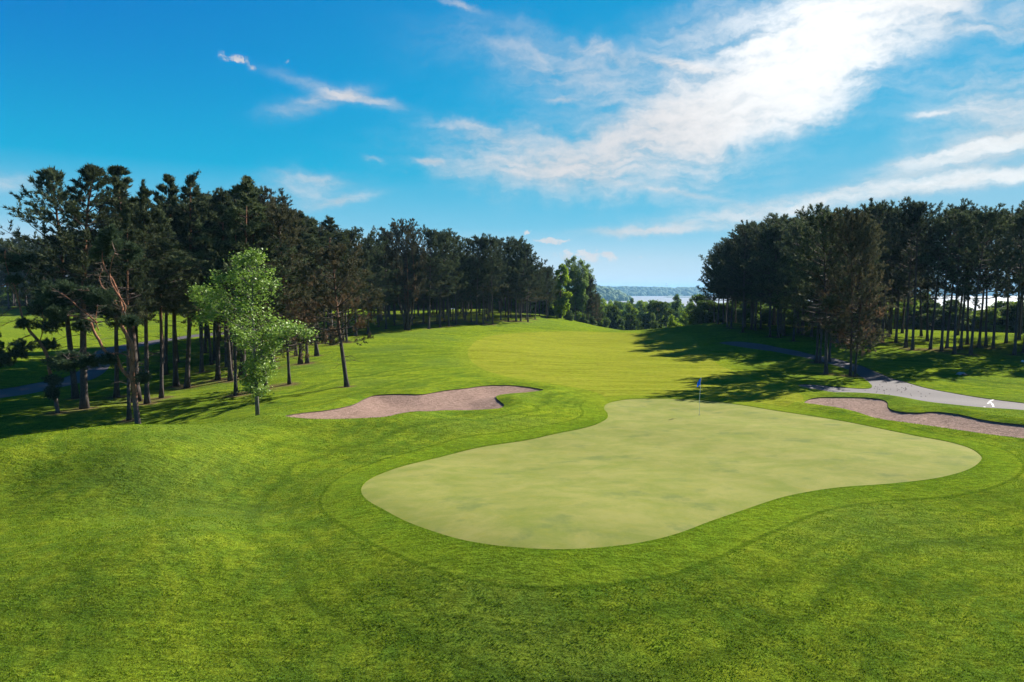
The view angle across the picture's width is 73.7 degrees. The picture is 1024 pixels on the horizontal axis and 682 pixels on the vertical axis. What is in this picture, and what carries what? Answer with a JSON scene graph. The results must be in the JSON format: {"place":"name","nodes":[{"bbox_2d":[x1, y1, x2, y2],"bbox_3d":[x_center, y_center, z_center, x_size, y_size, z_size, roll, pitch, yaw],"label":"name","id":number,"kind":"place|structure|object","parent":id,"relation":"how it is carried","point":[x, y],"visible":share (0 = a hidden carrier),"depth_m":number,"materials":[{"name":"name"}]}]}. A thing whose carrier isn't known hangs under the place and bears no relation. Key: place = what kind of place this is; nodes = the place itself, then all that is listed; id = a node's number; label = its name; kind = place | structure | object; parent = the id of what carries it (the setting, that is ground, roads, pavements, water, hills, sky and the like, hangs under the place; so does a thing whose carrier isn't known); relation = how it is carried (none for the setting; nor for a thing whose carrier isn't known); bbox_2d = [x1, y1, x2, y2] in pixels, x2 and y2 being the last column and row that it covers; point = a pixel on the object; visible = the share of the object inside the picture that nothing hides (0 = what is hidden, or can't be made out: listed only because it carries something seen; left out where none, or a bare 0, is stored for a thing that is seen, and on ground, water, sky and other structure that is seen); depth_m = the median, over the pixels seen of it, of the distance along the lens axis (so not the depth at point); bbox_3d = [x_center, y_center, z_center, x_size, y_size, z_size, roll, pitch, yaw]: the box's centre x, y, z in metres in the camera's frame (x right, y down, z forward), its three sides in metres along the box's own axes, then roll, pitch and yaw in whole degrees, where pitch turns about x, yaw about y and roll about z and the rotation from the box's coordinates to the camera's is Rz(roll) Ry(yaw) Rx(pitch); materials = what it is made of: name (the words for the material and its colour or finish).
{"place":"outdoors","nodes":[
{"label":"outdoors","id":0,"kind":"place"},
{"bbox_2d":[0,332,229,397],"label":"path","id":1,"kind":"structure","parent":0,"point":[92,373],"depth_m":63.14,"materials":[{"name":"grey asphalt"}]},
{"bbox_2d":[0,306,1023,681],"bbox_3d":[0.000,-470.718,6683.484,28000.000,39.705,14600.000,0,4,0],"label":"ground","id":2,"kind":"structure","parent":0,"point":[418,358],"depth_m":19.86,"materials":[{"name":"green plant"}]},
{"bbox_2d":[0,245,71,412],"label":"pine tree","id":3,"kind":"object","parent":2,"relation":"on","point":[19,351],"visible":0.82,"depth_m":43.26,"materials":[{"name":"green plant"}]},
{"bbox_2d":[0,165,101,398],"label":"pine tree","id":4,"kind":"object","parent":2,"relation":"on","point":[49,174],"visible":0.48,"depth_m":48.16,"materials":[{"name":"green plant"}]},
{"bbox_2d":[10,163,154,408],"bbox_3d":[-27.200,-3.455,44.324,7.850,16.384,8.594,3,5,34],"label":"pine tree","id":5,"kind":"object","parent":2,"relation":"on","point":[90,173],"visible":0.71,"depth_m":43.74,"materials":[{"name":"green plant"}]},
{"bbox_2d":[35,223,154,423],"bbox_3d":[-20.439,-0.631,33.452,6.308,10.279,2.730,0,4,0],"label":"pine tree","id":6,"kind":"object","parent":2,"relation":"on","point":[104,244],"visible":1,"depth_m":33.29,"materials":[{"name":"green plant"}]},
{"bbox_2d":[37,198,173,397],"bbox_3d":[-29.373,-3.488,49.734,7.677,15.736,7.760,1,4,15],"label":"pine tree","id":7,"kind":"object","parent":2,"relation":"on","point":[116,392],"visible":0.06,"depth_m":50.09,"materials":[{"name":"green plant"}]},
{"bbox_2d":[84,199,158,420],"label":"pine tree","id":8,"kind":"object","parent":2,"relation":"on","point":[126,213],"visible":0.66,"depth_m":41.17,"materials":[{"name":"green plant"}]},
{"bbox_2d":[50,164,211,401],"bbox_3d":[-26.274,-3.882,47.858,10.655,16.767,8.499,1,6,11],"label":"pine tree","id":9,"kind":"object","parent":2,"relation":"on","point":[116,172],"visible":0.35,"depth_m":47.04,"materials":[{"name":"green plant"}]},
{"bbox_2d":[101,178,189,403],"bbox_3d":[-24.962,-3.186,46.706,5.549,15.444,5.090,1,4,7],"label":"pine tree","id":10,"kind":"object","parent":2,"relation":"on","point":[144,194],"visible":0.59,"depth_m":45.88,"materials":[{"name":"green plant"}]},
{"bbox_2d":[131,200,200,398],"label":"pine tree","id":11,"kind":"object","parent":2,"relation":"on","point":[162,219],"visible":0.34,"depth_m":48.93,"materials":[{"name":"green plant"}]},
{"bbox_2d":[131,193,200,374],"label":"pine tree","id":12,"kind":"object","parent":2,"relation":"on","point":[165,364],"visible":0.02,"depth_m":63.00,"materials":[{"name":"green plant"}]},
{"bbox_2d":[134,174,210,386],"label":"pine tree","id":13,"kind":"object","parent":2,"relation":"on","point":[171,190],"visible":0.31,"depth_m":53.23,"materials":[{"name":"green plant"}]},
{"bbox_2d":[149,170,232,387],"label":"pine tree","id":14,"kind":"object","parent":2,"relation":"on","point":[190,183],"visible":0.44,"depth_m":52.26,"materials":[{"name":"green plant"}]},
{"bbox_2d":[170,187,232,372],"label":"pine tree","id":15,"kind":"object","parent":2,"relation":"on","point":[201,363],"visible":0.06,"depth_m":61.68,"materials":[{"name":"green plant"}]},
{"bbox_2d":[178,197,236,379],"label":"pine tree","id":16,"kind":"object","parent":2,"relation":"on","point":[217,370],"visible":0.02,"depth_m":56.06,"materials":[{"name":"green plant"}]},
{"bbox_2d":[174,186,254,380],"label":"pine tree","id":17,"kind":"object","parent":2,"relation":"on","point":[222,225],"visible":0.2,"depth_m":54.09,"materials":[{"name":"green plant"}]},
{"bbox_2d":[177,191,251,359],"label":"pine tree","id":18,"kind":"object","parent":2,"relation":"on","point":[214,334],"visible":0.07,"depth_m":72.56,"materials":[{"name":"green plant"}]},
{"bbox_2d":[201,203,259,395],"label":"pine tree","id":19,"kind":"object","parent":2,"relation":"on","point":[236,234],"visible":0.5,"depth_m":47.15,"materials":[{"name":"green plant"}]},
{"bbox_2d":[160,175,310,392],"bbox_3d":[-19.234,-3.954,48.325,10.209,15.638,8.994,0,6,12],"label":"pine tree","id":20,"kind":"object","parent":2,"relation":"on","point":[247,197],"visible":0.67,"depth_m":47.37,"materials":[{"name":"green plant"}]},
{"bbox_2d":[184,174,296,376],"bbox_3d":[-22.238,-5.251,56.055,7.932,16.900,9.944,4,4,16],"label":"pine tree","id":21,"kind":"object","parent":2,"relation":"on","point":[243,358],"visible":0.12,"depth_m":56.28,"materials":[{"name":"green plant"}]},
{"bbox_2d":[185,243,318,415],"bbox_3d":[-14.088,-0.494,37.123,7.239,9.470,4.025,0,4,0],"label":"maple tree","id":22,"kind":"object","parent":2,"relation":"on","point":[243,335],"visible":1,"depth_m":36.74,"materials":[{"name":"green plant"}]},
{"bbox_2d":[223,199,297,387],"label":"pine tree","id":23,"kind":"object","parent":2,"relation":"on","point":[252,245],"visible":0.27,"depth_m":49.20,"materials":[{"name":"green plant"}]},
{"bbox_2d":[214,185,308,351],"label":"pine tree","id":24,"kind":"object","parent":2,"relation":"on","point":[262,198],"visible":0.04,"depth_m":69.66,"materials":[{"name":"green plant"}]},
{"bbox_2d":[230,200,325,384],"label":"pine tree","id":25,"kind":"object","parent":2,"relation":"on","point":[279,217],"visible":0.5,"depth_m":50.26,"materials":[{"name":"green plant"}]},
{"bbox_2d":[261,204,311,368],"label":"pine tree","id":26,"kind":"object","parent":2,"relation":"on","point":[289,254],"visible":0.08,"depth_m":60.74,"materials":[{"name":"green plant"}]},
{"bbox_2d":[280,212,331,363],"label":"pine tree","id":27,"kind":"object","parent":2,"relation":"on","point":[302,223],"visible":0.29,"depth_m":62.48,"materials":[{"name":"green plant"}]},
{"bbox_2d":[283,227,331,363],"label":"pine tree","id":28,"kind":"object","parent":2,"relation":"on","point":[303,252],"visible":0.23,"depth_m":62.82,"materials":[{"name":"green plant"}]},
{"bbox_2d":[290,216,350,355],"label":"pine tree","id":29,"kind":"object","parent":2,"relation":"on","point":[310,230],"visible":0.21,"depth_m":68.14,"materials":[{"name":"green plant"}]},
{"bbox_2d":[282,242,387,386],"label":"pine tree","id":30,"kind":"object","parent":2,"relation":"on","point":[331,254],"visible":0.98,"depth_m":48.15,"materials":[{"name":"green plant"}]},
{"bbox_2d":[313,215,374,344],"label":"pine tree","id":31,"kind":"object","parent":2,"relation":"on","point":[328,232],"visible":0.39,"depth_m":77.51,"materials":[{"name":"green plant"}]},
{"bbox_2d":[323,226,372,340],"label":"pine tree","id":32,"kind":"object","parent":2,"relation":"on","point":[346,231],"visible":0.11,"depth_m":82.14,"materials":[{"name":"green plant"}]},
{"bbox_2d":[341,226,384,335],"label":"pine tree","id":33,"kind":"object","parent":2,"relation":"on","point":[352,234],"visible":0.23,"depth_m":88.90,"materials":[{"name":"green plant"}]},
{"bbox_2d":[353,230,402,333],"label":"pine tree","id":34,"kind":"object","parent":2,"relation":"on","point":[375,248],"visible":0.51,"depth_m":91.40,"materials":[{"name":"green plant"}]},
{"bbox_2d":[365,228,410,328],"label":"pine tree","id":35,"kind":"object","parent":2,"relation":"on","point":[389,257],"visible":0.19,"depth_m":98.28,"materials":[{"name":"green plant"}]},
{"bbox_2d":[372,217,430,329],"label":"pine tree","id":36,"kind":"object","parent":2,"relation":"on","point":[400,241],"visible":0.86,"depth_m":95.40,"materials":[{"name":"green plant"}]},
{"bbox_2d":[288,386,540,418],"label":"bunker sand","id":37,"kind":"structure","parent":2,"relation":"on","point":[481,398],"depth_m":41.98,"materials":[{"name":"beige sand"}]},
{"bbox_2d":[406,224,455,328],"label":"pine tree","id":38,"kind":"object","parent":2,"relation":"on","point":[432,236],"visible":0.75,"depth_m":99.06,"materials":[{"name":"green plant"}]},
{"bbox_2d":[423,228,468,326],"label":"pine tree","id":39,"kind":"object","parent":2,"relation":"on","point":[447,239],"visible":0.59,"depth_m":101.29,"materials":[{"name":"green plant"}]},
{"bbox_2d":[423,230,471,325],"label":"pine tree","id":40,"kind":"object","parent":2,"relation":"on","point":[461,269],"visible":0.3,"depth_m":105.52,"materials":[{"name":"green plant"}]},
{"bbox_2d":[435,232,470,324],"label":"pine tree","id":41,"kind":"object","parent":2,"relation":"on","point":[464,261],"visible":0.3,"depth_m":107.29,"materials":[{"name":"green plant"}]},
{"bbox_2d":[442,252,475,322],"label":"pine tree","id":42,"kind":"object","parent":2,"relation":"on","point":[465,295],"visible":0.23,"depth_m":110.98,"materials":[{"name":"green plant"}]},
{"bbox_2d":[453,233,497,323],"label":"pine tree","id":43,"kind":"object","parent":2,"relation":"on","point":[474,249],"visible":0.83,"depth_m":109.04,"materials":[{"name":"green plant"}]},
{"bbox_2d":[469,233,508,324],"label":"pine tree","id":44,"kind":"object","parent":2,"relation":"on","point":[493,241],"visible":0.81,"depth_m":110.66,"materials":[{"name":"green plant"}]},
{"bbox_2d":[489,236,531,321],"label":"pine tree","id":45,"kind":"object","parent":2,"relation":"on","point":[509,244],"visible":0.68,"depth_m":116.39,"materials":[{"name":"green plant"}]},
{"bbox_2d":[500,235,540,320],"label":"pine tree","id":46,"kind":"object","parent":2,"relation":"on","point":[529,268],"visible":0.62,"depth_m":118.12,"materials":[{"name":"green plant"}]},
{"bbox_2d":[507,243,547,321],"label":"pine tree","id":47,"kind":"object","parent":2,"relation":"on","point":[534,281],"visible":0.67,"depth_m":119.40,"materials":[{"name":"green plant"}]},
{"bbox_2d":[528,293,555,316],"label":"broadleaf tree","id":48,"kind":"object","parent":2,"relation":"on","point":[543,307],"visible":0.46,"depth_m":156.78,"materials":[{"name":"green plant"}]},
{"bbox_2d":[535,267,559,317],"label":"pine tree","id":49,"kind":"object","parent":2,"relation":"on","point":[549,281],"visible":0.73,"depth_m":131.60,"materials":[{"name":"green plant"}]},
{"bbox_2d":[552,263,572,317],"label":"broadleaf tree","id":50,"kind":"object","parent":2,"relation":"on","point":[560,309],"visible":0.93,"depth_m":137.05,"materials":[{"name":"green plant"}]},
{"bbox_2d":[562,258,575,314],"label":"broadleaf tree","id":51,"kind":"object","parent":2,"relation":"on","point":[572,276],"visible":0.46,"depth_m":145.34,"materials":[{"name":"green plant"}]},
{"bbox_2d":[573,258,588,313],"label":"broadleaf tree","id":52,"kind":"object","parent":2,"relation":"on","point":[583,270],"visible":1,"depth_m":147.26,"materials":[{"name":"green plant"}]},
{"bbox_2d":[584,277,601,319],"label":"tree","id":53,"kind":"object","parent":2,"relation":"on","point":[595,297],"visible":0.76,"depth_m":149.28,"materials":[{"name":"green plant"}]},
{"bbox_2d":[604,305,624,329],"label":"broadleaf tree","id":54,"kind":"object","parent":2,"relation":"on","point":[615,319],"visible":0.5,"depth_m":186.21,"materials":[{"name":"green plant"}]},
{"bbox_2d":[468,331,803,407],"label":"fairway","id":55,"kind":"structure","parent":2,"relation":"on","point":[610,367],"depth_m":62.82,"materials":[{"name":"green plant"}]},
{"bbox_2d":[635,299,674,329],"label":"broadleaf tree","id":56,"kind":"object","parent":2,"relation":"on","point":[661,310],"visible":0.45,"depth_m":183.31,"materials":[{"name":"green plant"}]},
{"bbox_2d":[361,399,981,548],"bbox_3d":[8.463,4.857,29.371,19.186,0.429,27.931,3,5,35],"label":"putting green","id":57,"kind":"object","parent":2,"relation":"on","point":[629,471],"visible":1,"depth_m":26.27,"materials":[{"name":"green plant"}]},
{"bbox_2d":[688,300,730,324],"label":"broadleaf tree","id":58,"kind":"object","parent":2,"relation":"on","point":[698,318],"visible":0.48,"depth_m":138.96,"materials":[{"name":"green plant"}]},
{"bbox_2d":[697,242,725,323],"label":"pine tree","id":59,"kind":"object","parent":2,"relation":"on","point":[707,284],"visible":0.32,"depth_m":111.31,"materials":[{"name":"green plant"}]},
{"bbox_2d":[696,237,735,322],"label":"pine tree","id":60,"kind":"object","parent":2,"relation":"on","point":[710,265],"visible":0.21,"depth_m":112.30,"materials":[{"name":"green plant"}]},
{"bbox_2d":[710,237,742,326],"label":"pine tree","id":61,"kind":"object","parent":2,"relation":"on","point":[717,288],"visible":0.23,"depth_m":105.95,"materials":[{"name":"green plant"}]},
{"bbox_2d":[713,234,752,328],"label":"pine tree","id":62,"kind":"object","parent":2,"relation":"on","point":[720,273],"visible":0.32,"depth_m":102.86,"materials":[{"name":"green plant"}]},
{"bbox_2d":[717,303,750,322],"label":"broadleaf tree","id":63,"kind":"object","parent":2,"relation":"on","point":[739,311],"visible":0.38,"depth_m":136.11,"materials":[{"name":"green plant"}]},
{"bbox_2d":[717,224,766,331],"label":"pine tree","id":64,"kind":"object","parent":2,"relation":"on","point":[745,233],"visible":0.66,"depth_m":93.94,"materials":[{"name":"green plant"}]},
{"bbox_2d":[727,221,770,329],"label":"pine tree","id":65,"kind":"object","parent":2,"relation":"on","point":[746,278],"visible":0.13,"depth_m":97.66,"materials":[{"name":"green plant"}]},
{"bbox_2d":[735,222,794,336],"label":"pine tree","id":66,"kind":"object","parent":2,"relation":"on","point":[747,262],"visible":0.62,"depth_m":86.79,"materials":[{"name":"green plant"}]},
{"bbox_2d":[747,214,799,335],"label":"pine tree","id":67,"kind":"object","parent":2,"relation":"on","point":[778,221],"visible":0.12,"depth_m":89.45,"materials":[{"name":"green plant"}]},
{"bbox_2d":[747,221,807,337],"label":"pine tree","id":68,"kind":"object","parent":2,"relation":"on","point":[778,233],"visible":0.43,"depth_m":86.19,"materials":[{"name":"green plant"}]},
{"bbox_2d":[764,219,830,340],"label":"pine tree","id":69,"kind":"object","parent":2,"relation":"on","point":[792,239],"visible":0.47,"depth_m":82.05,"materials":[{"name":"green plant"}]},
{"bbox_2d":[781,215,858,362],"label":"pine tree","id":70,"kind":"object","parent":2,"relation":"on","point":[799,260],"visible":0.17,"depth_m":63.87,"materials":[{"name":"green plant"}]},
{"bbox_2d":[767,202,880,373],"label":"pine tree","id":71,"kind":"object","parent":2,"relation":"on","point":[815,235],"visible":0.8,"depth_m":57.00,"materials":[{"name":"green plant"}]},
{"bbox_2d":[812,208,879,361],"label":"pine tree","id":72,"kind":"object","parent":2,"relation":"on","point":[829,352],"visible":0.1,"depth_m":64.12,"materials":[{"name":"green plant"}]},
{"bbox_2d":[806,204,887,375],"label":"pine tree","id":73,"kind":"object","parent":2,"relation":"on","point":[850,217],"visible":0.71,"depth_m":54.89,"materials":[{"name":"green plant"}]},
{"bbox_2d":[827,217,898,376],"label":"pine tree","id":74,"kind":"object","parent":2,"relation":"on","point":[868,233],"visible":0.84,"depth_m":54.26,"materials":[{"name":"green plant"}]},
{"bbox_2d":[860,200,915,345],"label":"pine tree","id":75,"kind":"object","parent":2,"relation":"on","point":[878,211],"visible":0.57,"depth_m":74.07,"materials":[{"name":"green plant"}]},
{"bbox_2d":[870,205,917,342],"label":"pine tree","id":76,"kind":"object","parent":2,"relation":"on","point":[884,290],"visible":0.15,"depth_m":77.77,"materials":[{"name":"green plant"}]},
{"bbox_2d":[874,211,925,342],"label":"pine tree","id":77,"kind":"object","parent":2,"relation":"on","point":[896,329],"visible":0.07,"depth_m":79.83,"materials":[{"name":"green plant"}]},
{"bbox_2d":[887,298,919,329],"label":"broadleaf tree","id":78,"kind":"object","parent":2,"relation":"on","point":[910,312],"visible":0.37,"depth_m":130.71,"materials":[{"name":"green plant"}]},
{"bbox_2d":[866,196,947,347],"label":"pine tree","id":79,"kind":"object","parent":2,"relation":"on","point":[906,288],"visible":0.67,"depth_m":73.04,"materials":[{"name":"green plant"}]},
{"bbox_2d":[805,398,1023,437],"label":"bunker sand","id":80,"kind":"structure","parent":2,"relation":"on","point":[877,408],"depth_m":38.80,"materials":[{"name":"beige sand"}]},
{"bbox_2d":[886,201,949,349],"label":"pine tree","id":81,"kind":"object","parent":2,"relation":"on","point":[917,220],"visible":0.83,"depth_m":71.68,"materials":[{"name":"green plant"}]},
{"bbox_2d":[913,216,972,348],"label":"pine tree","id":82,"kind":"object","parent":2,"relation":"on","point":[935,300],"visible":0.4,"depth_m":71.31,"materials":[{"name":"green plant"}]},
{"bbox_2d":[919,308,971,330],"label":"broadleaf tree","id":83,"kind":"object","parent":2,"relation":"on","point":[937,316],"visible":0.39,"depth_m":120.75,"materials":[{"name":"green plant"}]},
{"bbox_2d":[917,206,979,350],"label":"pine tree","id":84,"kind":"object","parent":2,"relation":"on","point":[937,228],"visible":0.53,"depth_m":69.27,"materials":[{"name":"green plant"}]},
{"bbox_2d":[913,197,996,347],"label":"pine tree","id":85,"kind":"object","parent":2,"relation":"on","point":[964,207],"visible":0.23,"depth_m":71.32,"materials":[{"name":"green plant"}]},
{"bbox_2d":[922,211,988,353],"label":"pine tree","id":86,"kind":"object","parent":2,"relation":"on","point":[961,222],"visible":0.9,"depth_m":66.13,"materials":[{"name":"green plant"}]},
{"bbox_2d":[941,211,1001,348],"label":"pine tree","id":87,"kind":"object","parent":2,"relation":"on","point":[963,315],"visible":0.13,"depth_m":71.81,"materials":[{"name":"green plant"}]},
{"bbox_2d":[944,202,1023,354],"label":"pine tree","id":88,"kind":"object","parent":2,"relation":"on","point":[983,221],"visible":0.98,"depth_m":64.77,"materials":[{"name":"green plant"}]},
{"bbox_2d":[966,308,1009,332],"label":"broadleaf tree","id":89,"kind":"object","parent":2,"relation":"on","point":[990,321],"visible":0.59,"depth_m":118.31,"materials":[{"name":"green plant"}]},
{"bbox_2d":[971,212,1023,348],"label":"pine tree","id":90,"kind":"object","parent":2,"relation":"on","point":[994,320],"visible":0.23,"depth_m":71.63,"materials":[{"name":"green plant"}]},
{"bbox_2d":[971,208,1023,342],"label":"pine tree","id":91,"kind":"object","parent":2,"relation":"on","point":[1007,316],"visible":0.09,"depth_m":77.98,"materials":[{"name":"green plant"}]},
{"bbox_2d":[972,212,1023,346],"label":"pine tree","id":92,"kind":"object","parent":2,"relation":"on","point":[980,327],"visible":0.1,"depth_m":73.89,"materials":[{"name":"green plant"}]},
{"bbox_2d":[988,199,1023,352],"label":"pine tree","id":93,"kind":"object","parent":2,"relation":"on","point":[1018,208],"visible":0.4,"depth_m":68.17,"materials":[{"name":"green plant"}]},
{"bbox_2d":[996,304,1023,332],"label":"broadleaf tree","id":94,"kind":"object","parent":2,"relation":"on","point":[1012,321],"visible":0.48,"depth_m":119.19,"materials":[{"name":"green plant"}]},
{"bbox_2d":[997,212,1023,354],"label":"pine tree","id":95,"kind":"object","parent":2,"relation":"on","point":[1020,218],"visible":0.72,"depth_m":65.65,"materials":[{"name":"green plant"}]},
{"bbox_2d":[0,0,1023,287],"label":"sky","id":96,"kind":"structure","parent":0,"point":[626,138],"materials":[{"name":"blue"}]},
{"bbox_2d":[601,296,1017,309],"bbox_3d":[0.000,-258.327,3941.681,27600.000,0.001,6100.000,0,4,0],"label":"water","id":97,"kind":"structure","parent":0,"point":[669,299],"depth_m":2515.66,"materials":[{"name":"blue liquid"}]},
{"bbox_2d":[721,342,1023,409],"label":"path","id":98,"kind":"structure","parent":0,"point":[891,386],"depth_m":48.31,"materials":[{"name":"grey asphalt"}]},
{"bbox_3d":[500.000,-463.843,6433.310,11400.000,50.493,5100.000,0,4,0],"label":"hill","id":99,"kind":"structure","parent":0,"visible":0},
{"bbox_2d":[603,286,1020,295],"bbox_3d":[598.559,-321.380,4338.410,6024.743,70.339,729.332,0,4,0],"label":"woodland","id":100,"kind":"object","parent":99,"relation":"on","point":[652,291],"visible":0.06,"depth_m":4225.84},
{"bbox_3d":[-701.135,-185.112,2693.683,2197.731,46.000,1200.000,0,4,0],"label":"hill","id":101,"kind":"structure","parent":0,"visible":0},
{"bbox_2d":[549,285,631,300],"bbox_3d":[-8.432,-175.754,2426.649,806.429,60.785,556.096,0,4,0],"label":"headland woodland","id":102,"kind":"object","parent":101,"relation":"on","point":[610,293],"visible":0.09,"depth_m":2213.92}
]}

